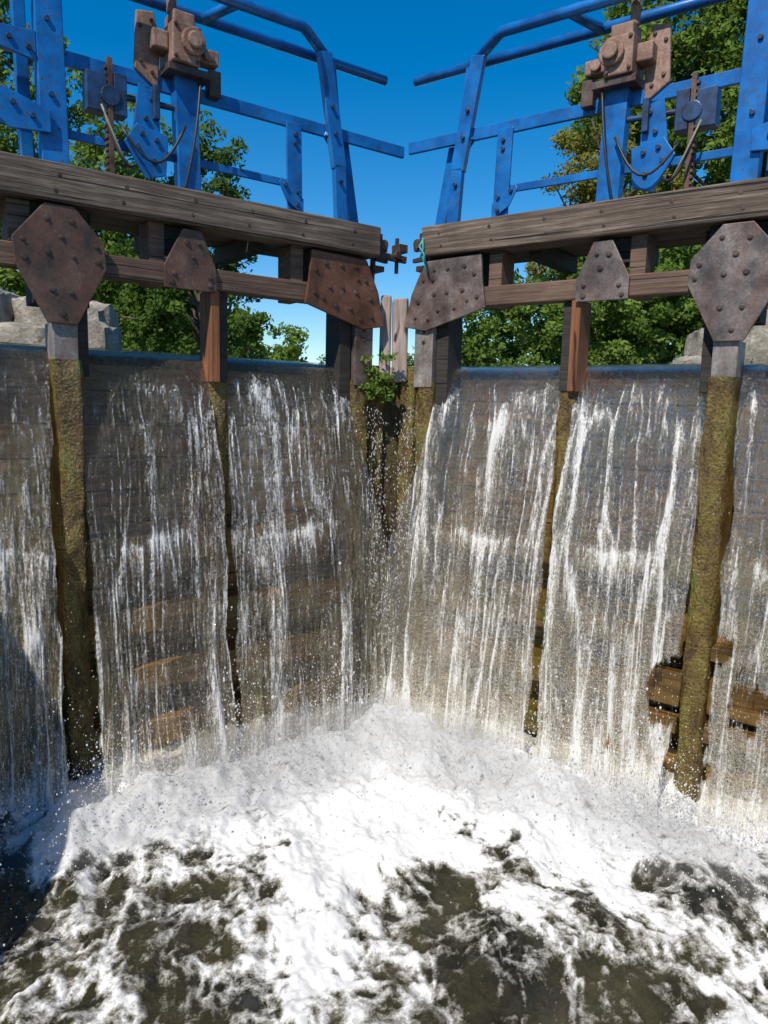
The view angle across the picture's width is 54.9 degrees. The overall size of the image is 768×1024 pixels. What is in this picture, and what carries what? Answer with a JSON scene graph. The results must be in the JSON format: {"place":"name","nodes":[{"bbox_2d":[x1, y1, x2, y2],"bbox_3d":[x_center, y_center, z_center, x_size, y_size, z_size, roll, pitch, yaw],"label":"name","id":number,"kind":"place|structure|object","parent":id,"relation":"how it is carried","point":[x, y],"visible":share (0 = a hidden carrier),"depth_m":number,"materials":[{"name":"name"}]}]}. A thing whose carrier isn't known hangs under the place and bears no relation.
{"place":"outdoors","nodes":[
{"label":"outdoors","id":0,"kind":"place"},
{"bbox_2d":[0,0,403,222],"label":"gate railing","id":1,"kind":"object","parent":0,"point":[40,44],"visible":0.92,"depth_m":4.72,"materials":[{"name":"blue metal"}]},
{"bbox_2d":[82,0,220,187],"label":"paddle gear","id":2,"kind":"object","parent":1,"relation":"attached to","point":[177,44],"visible":0.98,"depth_m":4.56,"materials":[{"name":"metal"}]},
{"bbox_2d":[0,151,407,782],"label":"lock gate","id":3,"kind":"structure","parent":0,"point":[52,247],"depth_m":4.94,"materials":[{"name":"brown wood"}]},
{"bbox_2d":[0,342,397,813],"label":"waterfall","id":4,"kind":"structure","parent":3,"relation":"attached to","point":[28,638],"depth_m":4.87,"materials":[{"name":"liquid"}]},
{"bbox_2d":[358,351,398,405],"bbox_3d":[-0.076,-1.003,5.575,0.370,0.424,0.248,2,8,0],"label":"plant","id":5,"kind":"object","parent":3,"relation":"attached to","point":[376,382],"depth_m":5.54,"materials":[{"name":"green plant"}]},
{"bbox_2d":[0,0,745,367],"label":"sky","id":6,"kind":"structure","parent":0,"point":[399,40],"materials":[{"name":"blue"}]},
{"bbox_2d":[0,699,767,1023],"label":"foaming lock water","id":7,"kind":"structure","parent":0,"point":[224,951],"depth_m":3.74,"materials":[{"name":"white liquid"}]},
{"bbox_2d":[0,429,767,1016],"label":"spray drops","id":8,"kind":"object","parent":7,"relation":"on","point":[690,805],"visible":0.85,"depth_m":4.50,"materials":[{"name":"white liquid"}]},
{"bbox_2d":[377,382,400,693],"bbox_3d":[0.023,0.569,6.089,0.268,3.300,0.246,2,8,0],"label":"mitre post foot","id":9,"kind":"object","parent":7,"relation":"in","point":[391,412],"visible":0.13,"depth_m":5.88},
{"bbox_2d":[0,344,767,397],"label":"canal water","id":10,"kind":"structure","parent":0,"point":[184,361],"depth_m":6.15,"materials":[{"name":"blue liquid"}]},
{"bbox_2d":[378,295,408,382],"bbox_3d":[0.073,-1.326,5.716,0.224,0.647,0.218,2,8,0],"label":"mitre post","id":11,"kind":"object","parent":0,"point":[397,308],"visible":0.73,"depth_m":5.62,"materials":[{"name":"grey wood"}]},
{"bbox_2d":[392,177,767,802],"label":"lock gate","id":12,"kind":"structure","parent":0,"point":[466,268],"depth_m":4.86,"materials":[{"name":"brown wood"}]},
{"bbox_2d":[370,363,767,843],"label":"waterfall","id":13,"kind":"structure","parent":12,"relation":"attached to","point":[498,430],"depth_m":4.82,"materials":[{"name":"liquid"}]},
{"bbox_2d":[408,0,767,224],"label":"gate railing","id":14,"kind":"object","parent":12,"relation":"on","point":[745,152],"visible":0.91,"depth_m":4.76,"materials":[{"name":"blue metal"}]},
{"bbox_2d":[581,0,721,199],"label":"paddle gear","id":15,"kind":"object","parent":14,"relation":"attached to","point":[627,56],"visible":0.95,"depth_m":4.56,"materials":[{"name":"metal"}]},
{"bbox_3d":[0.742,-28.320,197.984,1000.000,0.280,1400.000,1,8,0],"label":"ground","id":16,"kind":"structure","parent":0,"visible":0},
{"bbox_2d":[0,289,19,321],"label":"limestone block","id":17,"kind":"structure","parent":16,"relation":"on","point":[6,311],"depth_m":8.23,"materials":[{"name":"grey stone"}]},
{"bbox_2d":[0,322,45,346],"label":"limestone block","id":18,"kind":"structure","parent":16,"relation":"on","point":[20,333],"depth_m":7.78,"materials":[{"name":"grey stone"}]},
{"bbox_2d":[11,296,47,326],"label":"limestone block","id":19,"kind":"structure","parent":16,"relation":"on","point":[23,312],"depth_m":8.20,"materials":[{"name":"grey stone"}]},
{"bbox_2d":[0,0,171,351],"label":"ash tree","id":20,"kind":"object","parent":16,"relation":"on","point":[11,279],"visible":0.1,"depth_m":16.78,"materials":[{"name":"green plant"}]},
{"bbox_2d":[87,301,121,349],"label":"limestone block","id":21,"kind":"structure","parent":16,"relation":"on","point":[102,312],"depth_m":8.28,"materials":[{"name":"grey stone"}]},
{"bbox_2d":[92,237,273,359],"bbox_3d":[-4.324,-3.986,14.601,4.295,3.358,1.936,2,8,0],"label":"elm tree","id":22,"kind":"object","parent":16,"relation":"on","point":[161,304],"visible":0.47,"depth_m":14.31,"materials":[{"name":"green plant"}]},
{"bbox_2d":[118,108,262,355],"bbox_3d":[-5.327,-6.769,19.390,4.388,7.446,3.013,2,8,0],"label":"lime tree","id":23,"kind":"object","parent":16,"relation":"on","point":[220,184],"visible":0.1,"depth_m":18.89,"materials":[{"name":"green plant"}]},
{"bbox_2d":[14,269,671,368],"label":"distant trees","id":24,"kind":"object","parent":16,"relation":"on","point":[292,351],"depth_m":44.78,"materials":[{"name":"green plant"}]},
{"bbox_2d":[479,244,704,365],"bbox_3d":[4.151,-3.447,12.351,5.563,3.300,1.610,2,8,0],"label":"cypress hedge","id":25,"kind":"object","parent":16,"relation":"on","point":[541,317],"visible":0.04,"depth_m":12.52,"materials":[{"name":"green plant"}]},
{"bbox_2d":[524,102,693,357],"bbox_3d":[4.265,-4.852,13.986,3.277,5.647,2.094,2,8,0],"label":"cypress tree","id":26,"kind":"object","parent":16,"relation":"on","point":[586,190],"visible":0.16,"depth_m":13.65,"materials":[{"name":"green plant"}]},
{"bbox_2d":[461,245,767,402],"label":"ivy hedge","id":27,"kind":"object","parent":16,"relation":"on","point":[668,318],"visible":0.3,"depth_m":11.35,"materials":[{"name":"green plant"}]},
{"bbox_2d":[555,0,767,339],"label":"poplar tree","id":28,"kind":"object","parent":16,"relation":"on","point":[698,41],"visible":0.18,"depth_m":15.07,"materials":[{"name":"green plant"}]},
{"bbox_2d":[557,69,767,357],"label":"plane tree","id":29,"kind":"object","parent":16,"relation":"on","point":[580,128],"visible":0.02,"depth_m":20.03,"materials":[{"name":"green plant"}]},
{"bbox_2d":[684,328,752,364],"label":"limestone block","id":30,"kind":"structure","parent":16,"relation":"on","point":[693,344],"depth_m":8.19,"materials":[{"name":"grey stone"}]},
{"bbox_2d":[748,309,767,364],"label":"limestone block","id":31,"kind":"structure","parent":16,"relation":"on","point":[758,336],"depth_m":8.16,"materials":[{"name":"grey stone"}]},
{"label":"canal bed","id":32,"kind":"object","parent":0,"visible":0},
{"bbox_2d":[0,354,328,457],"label":"lock wall","id":33,"kind":"structure","parent":32,"relation":"on","point":[16,357],"depth_m":7.57,"materials":[{"name":"grey stone"}]},
{"bbox_2d":[88,320,119,351],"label":"limestone block","id":34,"kind":"structure","parent":33,"relation":"on","point":[102,335],"depth_m":7.79,"materials":[{"name":"grey stone"}]},
{"bbox_2d":[455,375,767,478],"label":"lock wall","id":35,"kind":"structure","parent":32,"relation":"on","point":[636,404],"depth_m":8.18,"materials":[{"name":"grey stone"}]},
{"bbox_2d":[670,355,701,365],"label":"limestone block","id":36,"kind":"structure","parent":35,"relation":"on","point":[691,360],"depth_m":7.88,"materials":[{"name":"grey stone"}]}
]}

